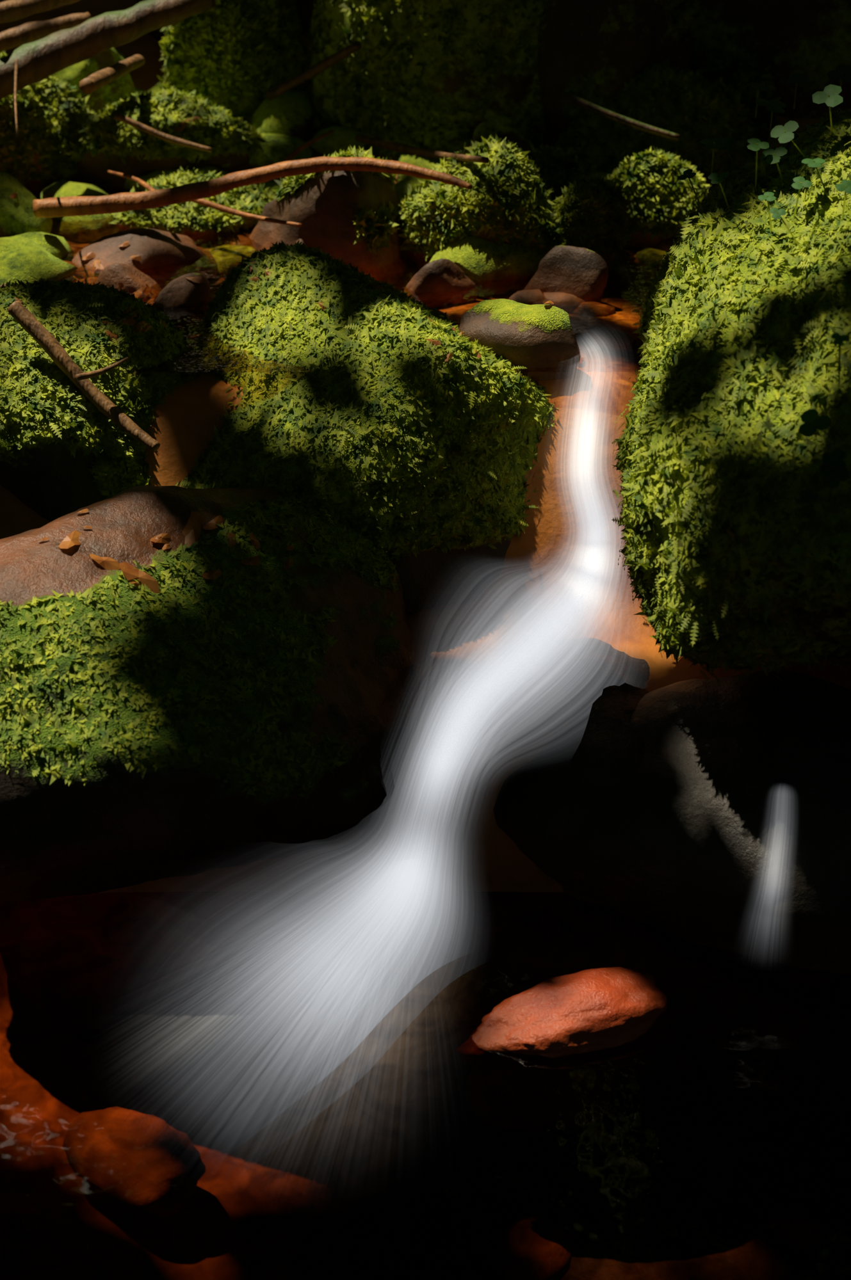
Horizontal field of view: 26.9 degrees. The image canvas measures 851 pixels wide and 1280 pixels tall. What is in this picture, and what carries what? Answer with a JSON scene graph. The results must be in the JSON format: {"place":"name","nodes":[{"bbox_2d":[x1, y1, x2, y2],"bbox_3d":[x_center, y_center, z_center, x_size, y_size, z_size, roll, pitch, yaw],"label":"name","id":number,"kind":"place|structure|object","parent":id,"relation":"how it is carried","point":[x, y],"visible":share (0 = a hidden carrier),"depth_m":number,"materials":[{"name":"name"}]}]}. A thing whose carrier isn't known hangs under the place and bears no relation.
{"place":"outdoors","nodes":[
{"label":"outdoors","id":0,"kind":"place"},
{"bbox_2d":[30,188,676,371],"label":"pool water","id":1,"kind":"structure","parent":0,"point":[468,294],"depth_m":3.12,"materials":[{"name":"brown liquid"}]},
{"bbox_2d":[190,198,302,227],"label":"twig","id":2,"kind":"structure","parent":1,"relation":"on","point":[208,203],"depth_m":3.33,"materials":[{"name":"brown wood"}]},
{"bbox_2d":[307,833,440,1001],"bbox_3d":[-0.141,0.420,2.365,0.380,0.392,0.630,17,34,26],"label":"water fan","id":3,"kind":"object","parent":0,"point":[391,910],"visible":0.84,"depth_m":2.50},
{"bbox_2d":[0,890,850,1279],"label":"pool water","id":4,"kind":"structure","parent":0,"point":[207,1085],"depth_m":2.27,"materials":[{"name":"black liquid"}]},
{"bbox_2d":[471,967,666,1057],"bbox_3d":[0.180,0.521,2.401,0.289,0.129,0.134,-9,31,-15],"label":"rock","id":5,"kind":"object","parent":4,"relation":"on","point":[587,1010],"visible":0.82,"depth_m":2.36,"materials":[{"name":"orange stone"}]},
{"bbox_2d":[0,0,850,893],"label":"ground","id":6,"kind":"structure","parent":0,"point":[455,824],"depth_m":2.82,"materials":[{"name":"brown soil"}]},
{"bbox_2d":[0,170,52,237],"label":"rock","id":7,"kind":"object","parent":6,"relation":"on","point":[17,216],"visible":0.45,"depth_m":3.41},
{"bbox_2d":[0,81,82,188],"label":"mossy rock","id":8,"kind":"object","parent":6,"relation":"on","point":[36,184],"visible":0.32,"depth_m":3.71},
{"bbox_2d":[53,47,135,113],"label":"rock","id":9,"kind":"object","parent":6,"relation":"on","point":[117,89],"visible":0.18,"depth_m":3.76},
{"bbox_2d":[0,284,200,521],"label":"rock","id":10,"kind":"object","parent":6,"relation":"on","point":[51,481],"visible":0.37,"depth_m":2.79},
{"bbox_2d":[7,300,159,452],"bbox_3d":[-0.532,-0.410,2.763,0.261,0.209,0.028,14,33,23],"label":"branch stick","id":11,"kind":"object","parent":10,"relation":"on","point":[32,326],"visible":0.98,"depth_m":2.76,"materials":[{"name":"brown wood"}]},
{"bbox_2d":[74,357,128,380],"bbox_3d":[-0.499,-0.419,2.751,0.095,0.015,0.010,-24,38,-35],"label":"twig","id":12,"kind":"object","parent":11,"relation":"on","point":[87,375],"visible":1,"depth_m":2.75,"materials":[{"name":"brown wood"}]},
{"bbox_2d":[96,263,161,302],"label":"orange rock","id":13,"kind":"object","parent":6,"relation":"on","point":[132,279],"visible":0.37,"depth_m":3.17,"materials":[{"name":"brown stone"}]},
{"bbox_2d":[71,227,206,289],"bbox_3d":[-0.535,-0.689,3.336,0.249,0.151,0.125,-10,32,-17],"label":"dark rock","id":14,"kind":"object","parent":6,"relation":"on","point":[152,248],"visible":0.59,"depth_m":3.30,"materials":[{"name":"brown stone"}]},
{"bbox_2d":[69,96,256,191],"bbox_3d":[-0.550,-1.004,3.740,0.467,0.282,0.224,0,30,0],"label":"mossy rock","id":15,"kind":"object","parent":6,"relation":"on","point":[95,168],"visible":0.29,"depth_m":3.67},
{"bbox_2d":[152,272,209,331],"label":"orange rock","id":16,"kind":"object","parent":6,"relation":"on","point":[175,294],"visible":0.49,"depth_m":3.10,"materials":[{"name":"brown stone"}]},
{"bbox_2d":[0,485,415,901],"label":"rock","id":17,"kind":"object","parent":6,"relation":"on","point":[110,825],"visible":0.83,"depth_m":2.44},
{"bbox_2d":[0,0,850,798],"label":"moss sprigs","id":18,"kind":"object","parent":17,"relation":"on","point":[643,188],"visible":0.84,"depth_m":2.79,"materials":[{"name":"green plant"}]},
{"bbox_2d":[0,12,91,52],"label":"branch log","id":19,"kind":"object","parent":18,"relation":"on","point":[21,34],"visible":0.86,"depth_m":3.59,"materials":[{"name":"brown wood"}]},
{"bbox_2d":[78,54,144,94],"bbox_3d":[-0.618,-1.130,3.541,0.030,0.050,0.347,5,30,8],"label":"branch stub","id":20,"kind":"object","parent":18,"relation":"on","point":[91,83],"visible":1,"depth_m":3.48,"materials":[{"name":"brown wood"}]},
{"bbox_2d":[113,112,211,152],"bbox_3d":[-0.516,-0.999,3.498,0.191,0.074,0.014,3,30,5],"label":"branch","id":21,"kind":"object","parent":18,"relation":"on","point":[148,129],"visible":1,"depth_m":3.50,"materials":[{"name":"brown wood"}]},
{"bbox_2d":[10,116,584,593],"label":"dead leaves","id":22,"kind":"object","parent":18,"relation":"on","point":[192,531],"visible":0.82,"depth_m":2.57,"materials":[{"name":"brown plant"}]},
{"bbox_2d":[354,134,488,163],"bbox_3d":[-0.011,-0.944,3.412,0.025,0.124,0.640,-12,32,-20],"label":"branch","id":23,"kind":"object","parent":18,"relation":"on","point":[397,146],"visible":0.99,"depth_m":3.43,"materials":[{"name":"brown plant"}]},
{"bbox_2d":[561,92,679,140],"bbox_3d":[0.376,-1.008,3.423,0.230,0.082,0.018,5,31,9],"label":"branch","id":24,"kind":"object","parent":18,"relation":"on","point":[576,101],"visible":1,"depth_m":3.42,"materials":[{"name":"brown plant"}]},
{"bbox_2d":[135,0,314,41],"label":"rock","id":25,"kind":"object","parent":6,"relation":"on","point":[305,9],"visible":0.08,"depth_m":4.16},
{"bbox_2d":[165,0,307,122],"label":"moss","id":26,"kind":"object","parent":6,"relation":"on","point":[232,25],"visible":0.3,"depth_m":3.78,"materials":[{"name":"green plant"}]},
{"bbox_2d":[294,238,306,246],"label":"rock","id":27,"kind":"object","parent":6,"relation":"on","point":[301,240],"visible":0.1,"depth_m":3.31,"materials":[{"name":"brown stone"}]},
{"bbox_2d":[0,47,618,295],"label":"mossy rock pebbles","id":28,"kind":"object","parent":6,"relation":"on","point":[28,256],"visible":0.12,"depth_m":3.31,"materials":[{"name":"green plant"}]},
{"bbox_2d":[0,0,215,99],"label":"branch log","id":29,"kind":"object","parent":28,"relation":"on","point":[40,60],"visible":0.98,"depth_m":3.50,"materials":[{"name":"wood"}]},
{"bbox_2d":[13,59,18,136],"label":"twig","id":30,"kind":"object","parent":29,"relation":"attached to","point":[15,86],"visible":1,"depth_m":3.27,"materials":[{"name":"brown wood"}]},
{"bbox_2d":[0,0,79,23],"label":"branch log","id":31,"kind":"object","parent":29,"relation":"attached to","point":[12,10],"visible":1,"depth_m":3.50,"materials":[{"name":"brown wood"}]},
{"bbox_2d":[32,156,472,217],"bbox_3d":[-0.317,-0.819,3.241,0.831,0.131,0.087,6,31,10],"label":"curved branch","id":32,"kind":"object","parent":28,"relation":"on","point":[65,206],"visible":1,"depth_m":3.26,"materials":[{"name":"orange plant"}]},
{"bbox_2d":[107,170,155,190],"bbox_3d":[-0.556,-0.878,3.416,0.016,0.021,0.260,-16,34,-26],"label":"twig","id":33,"kind":"object","parent":32,"relation":"attached to","point":[145,185],"visible":0.78,"depth_m":3.42,"materials":[{"name":"brown wood"}]},
{"bbox_2d":[281,129,334,161],"bbox_3d":[-0.247,-0.986,3.589,0.154,0.064,0.016,-25,38,-36],"label":"twig","id":34,"kind":"object","parent":28,"relation":"on","point":[292,154],"visible":0.75,"depth_m":3.59,"materials":[{"name":"brown wood"}]},
{"bbox_2d":[265,40,360,101],"bbox_3d":[-0.222,-1.133,3.538,0.230,0.140,0.030,17,34,26],"label":"stick","id":35,"kind":"object","parent":28,"relation":"on","point":[310,72],"visible":1,"depth_m":3.54,"materials":[{"name":"brown wood"}]},
{"bbox_2d":[399,146,549,268],"bbox_3d":[0.099,-0.771,3.303,0.328,0.304,0.160,21,36,32],"label":"mossy rock","id":36,"kind":"object","parent":28,"relation":"on","point":[417,256],"visible":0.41,"depth_m":3.23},
{"bbox_2d":[247,170,413,286],"bbox_3d":[-0.180,-0.783,3.378,0.345,0.305,0.190,15,33,24],"label":"rock","id":37,"kind":"object","parent":6,"relation":"on","point":[323,208],"visible":0.48,"depth_m":3.28,"materials":[{"name":"brown stone"}]},
{"bbox_2d":[0,184,678,375],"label":"pebbles","id":38,"kind":"object","parent":6,"relation":"on","point":[607,337],"visible":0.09,"depth_m":3.12,"materials":[{"name":"orange stone"}]},
{"bbox_2d":[117,190,262,246],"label":"rock","id":39,"kind":"object","parent":38,"relation":"on","point":[200,237],"visible":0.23,"depth_m":3.48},
{"bbox_2d":[186,245,549,615],"bbox_3d":[-0.076,-0.374,2.966,0.728,0.456,0.645,0,30,0],"label":"rock","id":40,"kind":"object","parent":6,"relation":"on","point":[456,575],"visible":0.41,"depth_m":2.80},
{"bbox_2d":[124,85,666,277],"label":"mossy rock pebbles","id":41,"kind":"object","parent":6,"relation":"on","point":[290,113],"visible":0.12,"depth_m":3.75,"materials":[{"name":"green plant"}]},
{"bbox_2d":[469,115,534,156],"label":"brown rock","id":42,"kind":"object","parent":41,"relation":"on","point":[502,127],"visible":0.23,"depth_m":3.59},
{"bbox_2d":[309,0,547,158],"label":"mossy rock","id":43,"kind":"object","parent":6,"relation":"on","point":[504,91],"visible":0.4,"depth_m":3.65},
{"bbox_2d":[403,258,477,306],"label":"rock","id":44,"kind":"object","parent":6,"relation":"on","point":[442,280],"visible":0.73,"depth_m":3.16,"materials":[{"name":"brown stone"}]},
{"bbox_2d":[419,391,609,800],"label":"waterfall","id":45,"kind":"structure","parent":6,"relation":"on","point":[497,676],"depth_m":2.65,"materials":[{"name":"white liquid"}]},
{"bbox_2d":[457,298,580,380],"bbox_3d":[0.150,-0.475,2.889,0.214,0.148,0.115,19,35,29],"label":"lip rock","id":46,"kind":"object","parent":6,"relation":"on","point":[533,337],"visible":0.68,"depth_m":2.84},
{"bbox_2d":[516,607,563,662],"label":"flowing water","id":47,"kind":"structure","parent":6,"relation":"on","point":[539,632],"depth_m":2.63,"materials":[{"name":"white liquid"}]},
{"bbox_2d":[523,245,607,302],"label":"brown rock","id":48,"kind":"object","parent":6,"relation":"on","point":[581,273],"visible":0.64,"depth_m":3.13,"materials":[{"name":"brown stone"}]},
{"bbox_2d":[529,637,649,904],"bbox_3d":[0.237,0.205,2.839,0.553,0.445,0.500,15,33,24],"label":"ledge rock","id":49,"kind":"object","parent":6,"relation":"on","point":[597,740],"visible":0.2,"depth_m":2.61,"materials":[{"name":"black stone"}]},
{"bbox_2d":[622,225,675,249],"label":"rock","id":50,"kind":"object","parent":6,"relation":"on","point":[646,240],"visible":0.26,"depth_m":3.44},
{"bbox_2d":[562,67,746,197],"bbox_3d":[0.478,-1.018,3.676,0.417,0.340,0.218,0,30,0],"label":"moss","id":51,"kind":"object","parent":6,"relation":"on","point":[725,116],"visible":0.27,"depth_m":3.57,"materials":[{"name":"green plant"}]},
{"bbox_2d":[492,668,850,974],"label":"rock","id":52,"kind":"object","parent":6,"relation":"on","point":[722,820],"depth_m":2.49,"materials":[{"name":"black stone"}]},
{"bbox_2d":[620,113,850,666],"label":"moss","id":53,"kind":"object","parent":6,"relation":"on","point":[823,626],"visible":0.35,"depth_m":2.32,"materials":[{"name":"green plant"}]},
{"bbox_2d":[678,64,850,523],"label":"sorrel","id":54,"kind":"object","parent":6,"relation":"on","point":[829,466],"depth_m":2.48,"materials":[{"name":"green plant"}]}
]}

